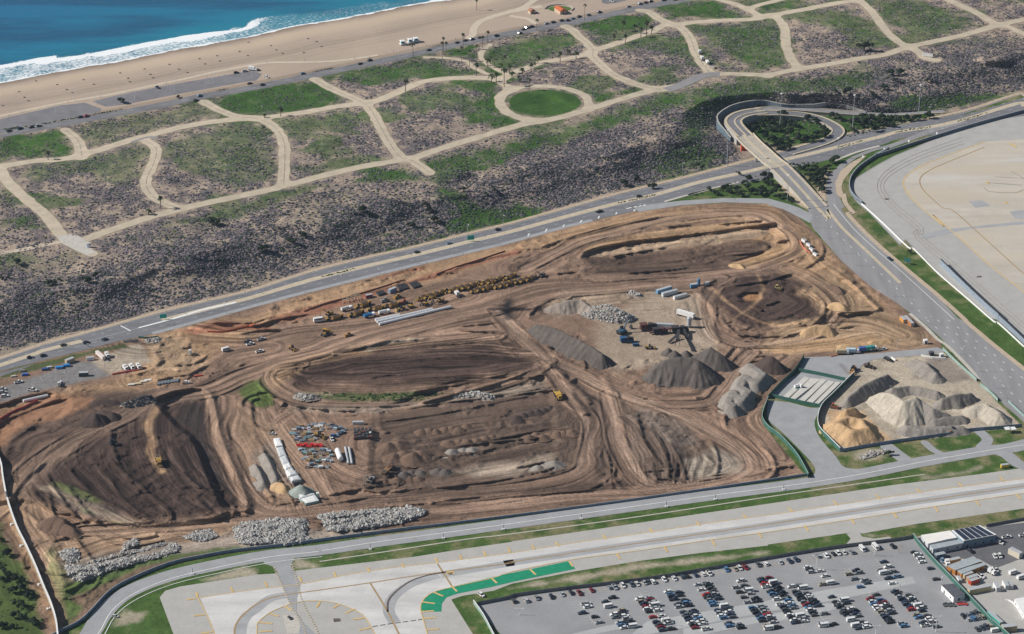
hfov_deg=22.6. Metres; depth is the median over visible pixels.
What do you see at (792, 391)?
concrete slab
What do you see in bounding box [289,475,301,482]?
sheeted stack
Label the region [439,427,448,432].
soil heap
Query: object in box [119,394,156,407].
rubble pile
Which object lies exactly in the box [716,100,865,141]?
retaining wall
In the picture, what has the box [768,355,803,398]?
screened fence
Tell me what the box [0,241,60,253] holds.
sandy track
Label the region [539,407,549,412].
soil heap
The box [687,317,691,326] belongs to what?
silo
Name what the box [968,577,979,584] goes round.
shipping container
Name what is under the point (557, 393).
dump truck
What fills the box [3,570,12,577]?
tree
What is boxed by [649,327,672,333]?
conveyor
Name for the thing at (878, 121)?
tree
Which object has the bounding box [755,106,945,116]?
ramp road
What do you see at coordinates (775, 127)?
tree
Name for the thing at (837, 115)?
tree
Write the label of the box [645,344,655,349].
wheel loader
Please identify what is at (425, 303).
excavator
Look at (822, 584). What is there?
parked car
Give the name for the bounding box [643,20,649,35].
palm tree
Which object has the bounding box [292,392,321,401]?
rubble pile
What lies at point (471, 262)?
safety fence
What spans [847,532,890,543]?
service path
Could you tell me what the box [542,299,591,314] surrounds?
gravel pile
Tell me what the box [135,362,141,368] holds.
semi truck
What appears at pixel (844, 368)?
site entrance patch
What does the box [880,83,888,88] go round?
tree
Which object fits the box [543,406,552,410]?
soil heap
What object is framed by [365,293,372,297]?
shipping container
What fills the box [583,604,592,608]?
parked car
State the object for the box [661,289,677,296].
shipping container
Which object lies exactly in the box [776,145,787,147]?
tree
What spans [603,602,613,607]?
van
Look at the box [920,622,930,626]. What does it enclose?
pickup truck
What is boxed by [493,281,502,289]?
wheel scraper
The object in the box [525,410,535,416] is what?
soil heap
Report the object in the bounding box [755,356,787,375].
heap
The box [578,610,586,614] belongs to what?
parked car
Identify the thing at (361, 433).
scaffold stack
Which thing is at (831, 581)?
van
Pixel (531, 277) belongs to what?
wheel scraper
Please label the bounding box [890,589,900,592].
pickup truck
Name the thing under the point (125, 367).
semi truck
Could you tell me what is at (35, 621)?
tree
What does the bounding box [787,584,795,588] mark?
parked car
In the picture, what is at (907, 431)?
sand pile
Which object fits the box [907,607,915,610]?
parked car
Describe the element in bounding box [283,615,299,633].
concrete pad
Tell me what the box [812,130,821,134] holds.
tree
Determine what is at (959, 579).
shipping container
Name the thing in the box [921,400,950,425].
sand pile
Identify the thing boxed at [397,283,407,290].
container
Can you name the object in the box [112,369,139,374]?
water barrier
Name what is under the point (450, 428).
soil heap
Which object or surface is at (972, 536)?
solar hall
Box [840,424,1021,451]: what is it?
screened fence
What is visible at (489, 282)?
wheel scraper
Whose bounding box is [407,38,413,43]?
lifeguard hut
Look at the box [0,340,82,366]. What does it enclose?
median
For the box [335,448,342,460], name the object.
storage tank
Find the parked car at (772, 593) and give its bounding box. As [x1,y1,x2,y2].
[768,591,776,595]
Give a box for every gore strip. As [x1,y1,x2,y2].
[664,189,707,201]
[687,182,738,194]
[835,145,879,160]
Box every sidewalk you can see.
[835,156,865,196]
[841,194,1023,370]
[909,313,979,378]
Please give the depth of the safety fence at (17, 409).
1602.70 m
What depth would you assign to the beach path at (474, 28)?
2257.55 m
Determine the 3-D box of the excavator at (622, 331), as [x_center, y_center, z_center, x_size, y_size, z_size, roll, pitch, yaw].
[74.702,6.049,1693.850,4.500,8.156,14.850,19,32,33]
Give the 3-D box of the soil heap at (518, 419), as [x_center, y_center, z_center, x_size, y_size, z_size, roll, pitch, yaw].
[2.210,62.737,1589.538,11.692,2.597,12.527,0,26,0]
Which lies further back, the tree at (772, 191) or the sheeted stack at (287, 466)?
the tree at (772, 191)
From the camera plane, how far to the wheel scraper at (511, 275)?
1768.63 m
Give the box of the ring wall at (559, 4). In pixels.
[545,4,573,10]
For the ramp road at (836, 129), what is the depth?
2015.87 m
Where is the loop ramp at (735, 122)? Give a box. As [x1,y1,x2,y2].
[724,107,767,144]
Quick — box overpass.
[734,133,788,170]
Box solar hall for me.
[952,525,995,547]
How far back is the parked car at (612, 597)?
1402.18 m
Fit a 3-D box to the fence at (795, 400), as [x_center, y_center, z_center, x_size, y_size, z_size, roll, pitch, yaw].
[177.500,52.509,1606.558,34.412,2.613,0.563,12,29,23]
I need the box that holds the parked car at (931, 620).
[927,619,935,622]
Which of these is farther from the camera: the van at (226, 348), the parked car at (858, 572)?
the van at (226, 348)
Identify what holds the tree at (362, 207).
on the dunes
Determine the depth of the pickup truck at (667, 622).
1379.26 m
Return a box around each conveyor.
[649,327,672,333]
[675,328,680,344]
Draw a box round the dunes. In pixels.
[0,0,1023,357]
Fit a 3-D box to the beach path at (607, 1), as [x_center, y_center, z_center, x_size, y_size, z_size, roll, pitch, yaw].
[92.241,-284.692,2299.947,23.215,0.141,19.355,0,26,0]
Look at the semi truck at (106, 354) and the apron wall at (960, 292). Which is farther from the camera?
the apron wall at (960, 292)
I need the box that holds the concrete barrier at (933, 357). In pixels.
[921,354,945,358]
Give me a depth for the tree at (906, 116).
2026.73 m
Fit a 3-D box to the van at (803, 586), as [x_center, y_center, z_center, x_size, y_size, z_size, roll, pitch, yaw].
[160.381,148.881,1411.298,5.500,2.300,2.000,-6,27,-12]
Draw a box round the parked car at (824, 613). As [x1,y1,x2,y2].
[819,611,828,615]
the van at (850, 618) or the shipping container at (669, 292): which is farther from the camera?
the shipping container at (669, 292)
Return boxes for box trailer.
[95,350,104,359]
[676,309,694,317]
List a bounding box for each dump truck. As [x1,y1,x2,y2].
[155,455,161,465]
[381,465,392,475]
[553,389,562,399]
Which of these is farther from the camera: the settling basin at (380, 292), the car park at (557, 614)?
the settling basin at (380, 292)
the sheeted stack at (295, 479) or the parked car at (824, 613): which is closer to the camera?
the parked car at (824, 613)
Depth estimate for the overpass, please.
1955.25 m
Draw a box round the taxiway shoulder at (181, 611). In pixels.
[160,469,1023,633]
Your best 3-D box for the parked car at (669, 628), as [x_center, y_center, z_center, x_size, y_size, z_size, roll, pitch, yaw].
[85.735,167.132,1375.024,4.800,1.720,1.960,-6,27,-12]
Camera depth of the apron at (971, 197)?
1892.31 m
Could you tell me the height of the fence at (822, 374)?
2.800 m
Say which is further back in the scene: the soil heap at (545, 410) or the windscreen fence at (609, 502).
the soil heap at (545, 410)
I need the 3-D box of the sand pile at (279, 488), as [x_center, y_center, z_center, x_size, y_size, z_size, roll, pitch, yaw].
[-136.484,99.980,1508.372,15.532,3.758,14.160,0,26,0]
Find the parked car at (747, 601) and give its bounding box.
[744,600,752,603]
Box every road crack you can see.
[145,140,177,207]
[206,103,284,184]
[316,80,428,171]
[565,26,648,87]
[640,10,708,70]
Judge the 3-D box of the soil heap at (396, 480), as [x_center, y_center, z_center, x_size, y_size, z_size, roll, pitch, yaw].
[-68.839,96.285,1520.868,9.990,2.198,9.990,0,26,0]
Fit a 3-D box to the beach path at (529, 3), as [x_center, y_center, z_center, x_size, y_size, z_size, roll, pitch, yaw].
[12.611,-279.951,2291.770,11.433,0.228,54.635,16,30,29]
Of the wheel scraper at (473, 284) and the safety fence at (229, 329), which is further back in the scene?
the wheel scraper at (473, 284)
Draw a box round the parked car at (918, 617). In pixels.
[914,615,922,619]
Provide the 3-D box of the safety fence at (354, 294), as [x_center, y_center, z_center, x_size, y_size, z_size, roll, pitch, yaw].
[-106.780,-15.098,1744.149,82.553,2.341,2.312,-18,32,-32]
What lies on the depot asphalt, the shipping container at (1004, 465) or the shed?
the shed
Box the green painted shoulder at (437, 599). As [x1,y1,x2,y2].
[421,561,574,611]
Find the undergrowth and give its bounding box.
[0,116,926,630]
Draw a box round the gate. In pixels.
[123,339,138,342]
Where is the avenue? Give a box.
[763,156,1023,421]
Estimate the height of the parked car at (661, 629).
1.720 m
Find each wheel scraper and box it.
[325,313,343,321]
[347,308,363,317]
[354,300,370,308]
[366,304,384,311]
[384,301,400,308]
[416,293,427,300]
[423,292,434,299]
[436,288,445,296]
[448,285,458,293]
[460,283,471,290]
[467,281,477,288]
[469,286,480,293]
[476,285,487,292]
[480,278,491,284]
[481,284,493,291]
[486,277,497,284]
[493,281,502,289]
[494,275,503,282]
[498,280,509,287]
[504,272,516,279]
[505,279,515,286]
[513,277,523,284]
[519,275,529,283]
[525,274,536,281]
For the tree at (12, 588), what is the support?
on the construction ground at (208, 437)
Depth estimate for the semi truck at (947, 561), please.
1432.31 m
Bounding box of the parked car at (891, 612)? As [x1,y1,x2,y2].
[887,610,896,614]
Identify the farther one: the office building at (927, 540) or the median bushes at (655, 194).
the median bushes at (655, 194)
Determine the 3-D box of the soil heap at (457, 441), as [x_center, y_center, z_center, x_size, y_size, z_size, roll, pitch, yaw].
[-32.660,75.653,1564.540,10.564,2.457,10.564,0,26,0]
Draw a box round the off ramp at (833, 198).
[826,121,965,211]
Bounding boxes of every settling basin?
[376,290,385,295]
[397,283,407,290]
[409,281,420,288]
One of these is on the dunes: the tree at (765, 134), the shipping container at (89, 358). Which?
the tree at (765, 134)
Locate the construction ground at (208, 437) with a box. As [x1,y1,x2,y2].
[0,203,1019,633]
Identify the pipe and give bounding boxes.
[23,394,47,401]
[375,313,399,320]
[376,308,432,322]
[378,305,450,324]
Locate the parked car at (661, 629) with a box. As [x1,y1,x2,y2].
[658,627,666,631]
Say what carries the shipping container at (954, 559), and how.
on the depot yard at (999, 605)
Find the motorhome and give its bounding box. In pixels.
[248,66,257,70]
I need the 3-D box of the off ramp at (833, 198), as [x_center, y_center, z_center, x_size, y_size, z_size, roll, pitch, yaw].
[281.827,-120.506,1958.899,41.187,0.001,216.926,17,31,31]
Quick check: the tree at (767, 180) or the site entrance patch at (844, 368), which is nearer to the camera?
the site entrance patch at (844, 368)
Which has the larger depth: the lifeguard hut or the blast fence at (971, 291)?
the lifeguard hut
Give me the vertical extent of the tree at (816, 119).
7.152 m
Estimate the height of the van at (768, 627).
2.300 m
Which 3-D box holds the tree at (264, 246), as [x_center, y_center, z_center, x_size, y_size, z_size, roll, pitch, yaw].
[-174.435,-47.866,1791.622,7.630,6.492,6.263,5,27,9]
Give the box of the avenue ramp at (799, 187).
[770,165,827,208]
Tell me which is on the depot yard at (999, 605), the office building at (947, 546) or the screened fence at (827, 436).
the office building at (947, 546)
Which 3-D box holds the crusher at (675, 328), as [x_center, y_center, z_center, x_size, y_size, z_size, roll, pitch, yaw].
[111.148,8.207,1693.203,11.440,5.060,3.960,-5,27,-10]
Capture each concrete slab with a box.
[784,376,809,397]
[791,378,819,398]
[800,379,826,400]
[807,380,834,402]
[815,382,840,403]
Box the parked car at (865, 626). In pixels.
[862,624,871,628]
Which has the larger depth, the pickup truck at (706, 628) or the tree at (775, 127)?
the tree at (775, 127)
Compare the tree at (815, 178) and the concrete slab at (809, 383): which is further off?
the tree at (815, 178)
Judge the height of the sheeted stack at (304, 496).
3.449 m
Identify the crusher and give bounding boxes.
[619,336,633,342]
[639,322,657,331]
[652,327,667,334]
[671,325,688,333]
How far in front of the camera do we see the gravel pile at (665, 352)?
1664.63 m
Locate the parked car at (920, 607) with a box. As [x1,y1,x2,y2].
[916,605,924,609]
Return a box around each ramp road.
[754,110,844,154]
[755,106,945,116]
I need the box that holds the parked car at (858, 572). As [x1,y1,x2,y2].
[854,570,862,574]
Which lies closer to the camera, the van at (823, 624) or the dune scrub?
the van at (823, 624)
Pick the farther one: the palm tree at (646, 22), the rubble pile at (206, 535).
the palm tree at (646, 22)
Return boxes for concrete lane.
[574,623,625,633]
[633,576,915,633]
[683,603,835,633]
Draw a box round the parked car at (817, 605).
[813,603,821,607]
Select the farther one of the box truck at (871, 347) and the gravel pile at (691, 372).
the box truck at (871, 347)
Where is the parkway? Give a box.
[0,94,1023,375]
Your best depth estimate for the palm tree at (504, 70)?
2066.37 m
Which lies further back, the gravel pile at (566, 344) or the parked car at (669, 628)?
the gravel pile at (566, 344)
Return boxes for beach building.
[527,8,535,13]
[554,5,566,14]
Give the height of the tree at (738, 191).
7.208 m
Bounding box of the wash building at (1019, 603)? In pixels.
[1014,597,1023,619]
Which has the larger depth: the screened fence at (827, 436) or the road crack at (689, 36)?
the road crack at (689, 36)
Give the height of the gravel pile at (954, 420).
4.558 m
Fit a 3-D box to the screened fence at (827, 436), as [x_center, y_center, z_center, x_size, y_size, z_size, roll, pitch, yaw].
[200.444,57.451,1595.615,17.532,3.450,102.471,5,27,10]
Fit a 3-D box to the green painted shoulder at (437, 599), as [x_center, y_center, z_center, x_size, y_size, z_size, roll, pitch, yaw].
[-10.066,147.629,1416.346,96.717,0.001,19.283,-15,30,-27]
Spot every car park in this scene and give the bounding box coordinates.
[0,103,100,130]
[93,71,260,106]
[478,538,1002,633]
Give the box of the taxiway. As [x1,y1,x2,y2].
[186,476,1023,633]
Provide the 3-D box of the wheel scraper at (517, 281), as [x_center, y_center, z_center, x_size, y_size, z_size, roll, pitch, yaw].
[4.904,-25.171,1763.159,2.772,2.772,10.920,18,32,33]
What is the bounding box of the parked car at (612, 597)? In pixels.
[608,595,616,598]
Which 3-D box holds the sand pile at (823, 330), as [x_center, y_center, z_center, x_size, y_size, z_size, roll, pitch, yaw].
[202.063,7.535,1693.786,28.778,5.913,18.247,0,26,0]
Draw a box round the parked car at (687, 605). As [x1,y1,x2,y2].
[684,603,692,606]
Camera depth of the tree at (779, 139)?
1986.06 m
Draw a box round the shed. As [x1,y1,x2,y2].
[934,551,945,558]
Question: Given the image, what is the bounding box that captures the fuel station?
[793,383,802,388]
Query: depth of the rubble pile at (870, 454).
1545.97 m
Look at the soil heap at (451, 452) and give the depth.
1550.16 m
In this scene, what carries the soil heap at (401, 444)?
on the construction ground at (208, 437)
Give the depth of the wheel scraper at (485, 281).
1760.59 m
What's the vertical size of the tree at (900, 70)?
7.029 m
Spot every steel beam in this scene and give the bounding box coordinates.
[344,446,349,464]
[348,446,352,464]
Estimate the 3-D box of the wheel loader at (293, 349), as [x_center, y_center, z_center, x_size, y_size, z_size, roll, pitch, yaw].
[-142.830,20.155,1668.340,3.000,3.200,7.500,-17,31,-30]
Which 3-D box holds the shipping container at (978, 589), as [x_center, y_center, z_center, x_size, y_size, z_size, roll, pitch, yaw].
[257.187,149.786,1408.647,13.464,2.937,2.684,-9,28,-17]
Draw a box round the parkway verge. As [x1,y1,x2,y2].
[0,92,1023,358]
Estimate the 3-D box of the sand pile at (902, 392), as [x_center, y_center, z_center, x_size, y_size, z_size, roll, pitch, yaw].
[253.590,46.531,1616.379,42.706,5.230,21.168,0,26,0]
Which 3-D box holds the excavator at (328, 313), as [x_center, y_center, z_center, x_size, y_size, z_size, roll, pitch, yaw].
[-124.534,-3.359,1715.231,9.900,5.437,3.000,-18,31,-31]
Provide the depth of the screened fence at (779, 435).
1561.34 m
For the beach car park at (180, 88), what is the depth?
2104.22 m
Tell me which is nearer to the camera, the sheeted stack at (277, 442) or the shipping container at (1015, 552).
the shipping container at (1015, 552)
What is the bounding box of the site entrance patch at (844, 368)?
[839,363,848,374]
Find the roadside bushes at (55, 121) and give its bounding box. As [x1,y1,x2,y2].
[4,109,121,129]
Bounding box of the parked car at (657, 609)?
[653,608,662,611]
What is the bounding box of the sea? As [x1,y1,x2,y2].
[0,0,444,82]
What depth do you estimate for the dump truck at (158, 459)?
1527.68 m
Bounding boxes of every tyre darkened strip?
[235,592,286,633]
[383,572,440,622]
[441,483,1023,577]
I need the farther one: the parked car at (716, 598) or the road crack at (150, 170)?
the road crack at (150, 170)
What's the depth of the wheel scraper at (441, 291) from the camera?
1746.03 m
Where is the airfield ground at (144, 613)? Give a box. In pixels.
[0,95,1023,633]
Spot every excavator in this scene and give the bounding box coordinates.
[319,309,332,315]
[362,475,375,485]
[407,299,420,308]
[421,295,433,305]
[431,296,444,303]
[534,271,545,279]
[616,318,632,335]
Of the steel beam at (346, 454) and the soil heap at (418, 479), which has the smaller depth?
the soil heap at (418, 479)
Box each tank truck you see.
[340,305,352,311]
[363,312,375,317]
[378,308,390,314]
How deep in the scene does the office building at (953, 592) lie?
1402.45 m
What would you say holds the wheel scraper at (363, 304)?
on the construction ground at (208, 437)
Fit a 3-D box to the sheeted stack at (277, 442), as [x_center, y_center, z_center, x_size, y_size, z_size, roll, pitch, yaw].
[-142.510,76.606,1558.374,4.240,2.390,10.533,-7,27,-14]
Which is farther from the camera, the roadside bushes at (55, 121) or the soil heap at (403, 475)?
the roadside bushes at (55, 121)
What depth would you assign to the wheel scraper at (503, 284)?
1755.99 m
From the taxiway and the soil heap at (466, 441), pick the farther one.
the soil heap at (466, 441)
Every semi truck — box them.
[104,351,109,357]
[121,364,128,370]
[128,363,134,369]
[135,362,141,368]
[454,290,459,296]
[944,558,949,566]
[985,567,996,575]
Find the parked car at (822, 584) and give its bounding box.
[818,582,826,585]
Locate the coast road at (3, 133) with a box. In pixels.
[0,0,689,136]
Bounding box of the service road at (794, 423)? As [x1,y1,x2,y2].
[80,400,1023,633]
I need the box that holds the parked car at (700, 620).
[696,618,705,622]
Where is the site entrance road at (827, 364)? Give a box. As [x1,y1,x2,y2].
[798,347,943,378]
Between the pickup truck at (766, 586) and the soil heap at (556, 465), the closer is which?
the pickup truck at (766, 586)
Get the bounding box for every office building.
[921,530,956,548]
[930,540,962,553]
[941,584,964,601]
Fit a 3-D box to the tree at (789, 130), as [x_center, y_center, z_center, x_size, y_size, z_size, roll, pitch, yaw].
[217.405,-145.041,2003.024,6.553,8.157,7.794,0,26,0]
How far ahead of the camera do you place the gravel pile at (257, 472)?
1516.88 m
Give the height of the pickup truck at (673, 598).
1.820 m
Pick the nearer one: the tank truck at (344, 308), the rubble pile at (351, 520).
the rubble pile at (351, 520)
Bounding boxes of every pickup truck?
[27,387,37,391]
[581,601,590,605]
[611,614,621,618]
[663,620,672,624]
[669,596,678,600]
[701,626,711,630]
[703,594,713,598]
[752,598,761,602]
[761,584,771,587]
[790,620,800,624]
[832,602,842,605]
[839,610,849,613]
[849,608,858,612]
[859,578,869,582]
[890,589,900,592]
[892,574,901,578]
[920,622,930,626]
[976,572,984,578]
[1002,534,1011,538]
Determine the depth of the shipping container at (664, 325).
1699.42 m
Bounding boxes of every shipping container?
[65,357,74,363]
[79,371,88,376]
[86,356,93,360]
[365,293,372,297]
[388,286,396,292]
[655,322,673,327]
[656,285,671,293]
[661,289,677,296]
[673,293,687,299]
[690,283,698,287]
[899,316,906,322]
[904,315,914,326]
[949,556,960,563]
[956,576,961,582]
[962,571,973,579]
[966,574,977,581]
[967,584,991,594]
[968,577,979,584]
[987,610,1003,625]
[993,582,1000,591]
[1000,463,1008,467]
[1001,623,1016,631]
[1002,580,1009,589]
[1008,547,1022,558]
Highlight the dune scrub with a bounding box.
[0,0,1023,350]
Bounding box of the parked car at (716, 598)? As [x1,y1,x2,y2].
[714,596,722,600]
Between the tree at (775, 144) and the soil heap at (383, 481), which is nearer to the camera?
the soil heap at (383, 481)
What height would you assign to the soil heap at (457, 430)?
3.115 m
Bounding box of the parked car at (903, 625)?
[900,623,908,627]
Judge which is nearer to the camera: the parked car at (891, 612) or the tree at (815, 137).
the parked car at (891, 612)
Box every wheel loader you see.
[289,345,296,351]
[314,431,326,438]
[394,305,405,311]
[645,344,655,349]
[849,365,856,374]
[863,362,875,369]
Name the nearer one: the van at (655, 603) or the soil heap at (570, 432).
the van at (655, 603)
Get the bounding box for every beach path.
[0,54,377,116]
[465,5,541,38]
[507,0,537,10]
[508,15,538,23]
[602,0,624,3]
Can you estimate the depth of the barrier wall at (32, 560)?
1439.18 m
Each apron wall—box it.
[849,109,1023,203]
[861,203,1023,346]
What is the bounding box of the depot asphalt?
[927,523,1023,567]
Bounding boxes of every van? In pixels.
[221,346,230,351]
[313,316,324,322]
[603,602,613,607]
[627,622,637,628]
[649,601,659,606]
[661,617,670,622]
[719,602,729,607]
[744,587,753,592]
[763,624,773,630]
[768,579,778,583]
[796,612,805,617]
[798,584,807,589]
[818,621,828,627]
[826,579,835,584]
[839,596,849,601]
[846,616,856,621]
[850,621,860,627]
[859,544,865,551]
[871,542,878,550]
[878,569,888,574]
[913,601,922,607]
[990,627,999,631]
[1008,569,1017,574]
[1016,573,1023,579]
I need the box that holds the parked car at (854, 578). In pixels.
[850,576,858,580]
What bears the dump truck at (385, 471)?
on the construction ground at (208, 437)
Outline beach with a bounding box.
[0,0,664,126]
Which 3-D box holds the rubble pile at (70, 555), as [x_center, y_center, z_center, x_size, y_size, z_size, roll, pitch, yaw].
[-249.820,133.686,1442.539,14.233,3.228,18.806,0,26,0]
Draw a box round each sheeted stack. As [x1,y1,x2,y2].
[273,438,282,447]
[276,447,285,457]
[280,455,288,465]
[283,463,291,470]
[285,468,293,477]
[288,470,297,476]
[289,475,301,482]
[299,492,314,499]
[300,495,318,505]
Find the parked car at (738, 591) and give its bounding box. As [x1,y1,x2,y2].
[735,590,744,593]
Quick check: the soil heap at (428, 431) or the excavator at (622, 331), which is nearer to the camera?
the soil heap at (428, 431)
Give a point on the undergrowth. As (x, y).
(858, 122)
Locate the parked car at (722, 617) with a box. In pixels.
[719,615,728,619]
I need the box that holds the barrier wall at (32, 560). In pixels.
[0,459,57,633]
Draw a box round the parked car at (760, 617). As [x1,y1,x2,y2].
[756,615,764,619]
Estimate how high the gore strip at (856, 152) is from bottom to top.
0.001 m
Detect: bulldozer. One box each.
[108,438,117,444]
[321,328,330,336]
[343,331,352,337]
[380,297,388,302]
[393,293,401,299]
[773,284,781,289]
[829,403,838,409]
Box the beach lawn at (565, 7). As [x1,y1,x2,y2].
[547,6,570,10]
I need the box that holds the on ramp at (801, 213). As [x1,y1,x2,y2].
[634,198,811,222]
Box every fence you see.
[0,399,37,419]
[51,525,419,633]
[138,336,158,338]
[207,323,253,332]
[304,279,404,311]
[419,473,806,527]
[436,250,504,274]
[473,600,493,633]
[477,535,912,604]
[762,397,807,475]
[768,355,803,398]
[770,393,820,406]
[799,368,844,380]
[817,371,854,451]
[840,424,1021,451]
[913,533,1008,633]
[940,259,999,318]
[943,347,976,380]
[980,383,997,400]
[986,517,1023,526]
[998,315,1023,343]
[1008,400,1023,416]
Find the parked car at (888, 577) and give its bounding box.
[884,575,892,579]
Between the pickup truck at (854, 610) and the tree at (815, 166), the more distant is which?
the tree at (815, 166)
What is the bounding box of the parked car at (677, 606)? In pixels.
[675,604,683,608]
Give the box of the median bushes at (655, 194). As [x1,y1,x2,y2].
[322,112,986,276]
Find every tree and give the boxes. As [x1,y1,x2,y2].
[1,548,11,555]
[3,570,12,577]
[7,586,17,591]
[9,610,19,617]
[11,573,18,580]
[13,258,20,263]
[15,575,25,580]
[16,583,26,590]
[18,600,25,606]
[23,589,30,597]
[30,617,39,625]
[44,280,56,283]
[81,276,91,281]
[206,217,220,224]
[257,244,267,249]
[286,237,296,241]
[298,231,306,237]
[358,205,366,211]
[430,216,438,220]
[501,67,506,86]
[620,179,627,184]
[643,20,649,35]
[647,183,656,188]
[730,185,741,189]
[735,189,741,194]
[745,122,751,127]
[745,174,752,181]
[748,187,757,193]
[751,124,760,131]
[757,188,764,193]
[760,132,768,137]
[761,116,770,122]
[762,178,769,184]
[768,135,776,141]
[769,188,777,194]
[770,142,780,146]
[772,125,781,130]
[775,137,784,141]
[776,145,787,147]
[777,115,784,120]
[778,121,787,129]
[783,119,795,125]
[786,127,793,134]
[786,195,794,201]
[794,133,801,139]
[801,134,811,141]
[804,114,810,120]
[804,172,815,177]
[808,176,818,181]
[810,135,819,140]
[811,117,819,122]
[811,164,818,170]
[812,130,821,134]
[813,181,825,185]
[816,168,826,172]
[819,185,825,191]
[821,131,828,136]
[831,155,839,162]
[834,112,841,119]
[842,87,850,94]
[856,41,874,50]
[858,113,867,117]
[860,117,868,122]
[871,125,879,129]
[874,119,883,124]
[877,113,885,119]
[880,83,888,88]
[884,450,894,454]
[886,68,894,72]
[896,68,904,72]
[903,114,909,119]
[911,114,920,119]
[924,111,933,117]
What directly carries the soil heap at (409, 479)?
on the construction ground at (208, 437)
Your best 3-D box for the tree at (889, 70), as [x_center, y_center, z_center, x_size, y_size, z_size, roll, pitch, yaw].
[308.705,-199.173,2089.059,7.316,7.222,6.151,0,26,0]
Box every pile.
[58,547,80,563]
[64,542,180,581]
[88,541,169,563]
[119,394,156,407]
[122,538,139,550]
[145,337,160,343]
[182,528,217,541]
[232,516,311,545]
[249,464,270,491]
[258,453,280,484]
[269,482,290,494]
[288,485,314,498]
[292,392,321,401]
[316,504,426,531]
[451,390,495,400]
[527,324,614,370]
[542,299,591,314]
[581,304,635,323]
[626,289,642,298]
[641,357,723,389]
[661,348,671,356]
[667,350,680,358]
[680,350,692,356]
[692,347,738,371]
[717,363,773,418]
[728,264,745,268]
[799,324,837,337]
[819,416,883,446]
[827,302,850,314]
[836,344,860,348]
[836,407,861,419]
[838,374,896,408]
[859,449,886,459]
[865,392,924,426]
[867,339,893,344]
[884,386,944,400]
[896,425,970,438]
[904,359,947,383]
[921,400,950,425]
[927,415,969,426]
[932,393,977,410]
[962,404,1011,425]
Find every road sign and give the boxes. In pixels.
[160,314,166,319]
[467,235,473,239]
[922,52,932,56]
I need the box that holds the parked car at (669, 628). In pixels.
[667,626,675,630]
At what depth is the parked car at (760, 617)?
1383.99 m
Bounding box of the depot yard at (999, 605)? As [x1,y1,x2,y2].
[917,521,1023,633]
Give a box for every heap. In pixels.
[36,516,75,535]
[58,524,82,538]
[78,413,110,428]
[89,399,119,406]
[96,410,121,421]
[375,442,398,455]
[378,479,391,485]
[382,453,400,463]
[388,477,404,484]
[389,439,411,450]
[397,450,412,456]
[397,471,414,480]
[399,451,427,467]
[405,476,413,481]
[413,476,424,481]
[414,429,426,436]
[415,470,426,475]
[416,450,435,460]
[425,428,433,436]
[429,468,441,475]
[432,429,441,434]
[438,469,452,477]
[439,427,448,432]
[440,440,455,446]
[442,449,457,457]
[447,426,455,432]
[451,427,466,434]
[454,439,461,444]
[460,438,473,447]
[461,424,471,429]
[465,447,478,455]
[471,438,481,446]
[479,436,490,439]
[508,415,524,424]
[519,413,528,417]
[520,434,535,442]
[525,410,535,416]
[528,465,543,471]
[531,432,540,435]
[532,409,544,416]
[536,434,551,441]
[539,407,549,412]
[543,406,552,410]
[543,461,565,469]
[550,431,560,439]
[559,430,565,436]
[566,428,579,437]
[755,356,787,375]
[825,284,846,295]
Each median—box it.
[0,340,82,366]
[162,101,1023,320]
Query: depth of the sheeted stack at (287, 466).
1529.23 m
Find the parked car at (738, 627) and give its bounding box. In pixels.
[736,625,745,629]
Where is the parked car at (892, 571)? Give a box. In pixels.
[888,569,896,573]
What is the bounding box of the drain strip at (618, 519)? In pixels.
[319,474,924,561]
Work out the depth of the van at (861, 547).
1446.92 m
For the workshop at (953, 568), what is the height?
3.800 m
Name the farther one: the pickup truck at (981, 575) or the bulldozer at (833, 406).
the bulldozer at (833, 406)
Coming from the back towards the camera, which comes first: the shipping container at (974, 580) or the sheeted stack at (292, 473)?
the sheeted stack at (292, 473)
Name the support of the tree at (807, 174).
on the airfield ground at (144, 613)
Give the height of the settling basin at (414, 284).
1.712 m
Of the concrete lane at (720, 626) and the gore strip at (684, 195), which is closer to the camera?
the concrete lane at (720, 626)
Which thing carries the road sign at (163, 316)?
on the median at (568, 216)
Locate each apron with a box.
[773,372,843,403]
[903,139,1023,291]
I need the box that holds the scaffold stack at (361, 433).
[354,427,371,439]
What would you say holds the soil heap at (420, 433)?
on the construction ground at (208, 437)
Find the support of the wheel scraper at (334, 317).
on the construction ground at (208, 437)
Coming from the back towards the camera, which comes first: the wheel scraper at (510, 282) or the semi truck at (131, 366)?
the wheel scraper at (510, 282)
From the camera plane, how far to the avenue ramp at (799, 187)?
1905.54 m
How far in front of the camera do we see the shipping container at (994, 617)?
1381.22 m
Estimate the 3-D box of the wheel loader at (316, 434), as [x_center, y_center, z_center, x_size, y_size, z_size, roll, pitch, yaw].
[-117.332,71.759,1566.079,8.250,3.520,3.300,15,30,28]
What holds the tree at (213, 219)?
on the dunes
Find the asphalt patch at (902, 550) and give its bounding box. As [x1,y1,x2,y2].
[895,545,907,553]
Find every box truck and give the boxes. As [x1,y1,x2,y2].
[836,349,848,354]
[846,348,858,353]
[858,346,870,351]
[866,345,877,351]
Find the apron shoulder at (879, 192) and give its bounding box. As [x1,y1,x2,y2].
[850,116,1023,336]
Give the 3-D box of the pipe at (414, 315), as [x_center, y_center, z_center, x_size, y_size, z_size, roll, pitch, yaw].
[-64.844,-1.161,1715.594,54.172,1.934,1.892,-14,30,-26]
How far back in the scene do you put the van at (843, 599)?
1399.38 m
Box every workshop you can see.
[947,556,980,574]
[957,563,984,577]
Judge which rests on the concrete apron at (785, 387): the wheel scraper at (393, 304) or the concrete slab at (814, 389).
the concrete slab at (814, 389)

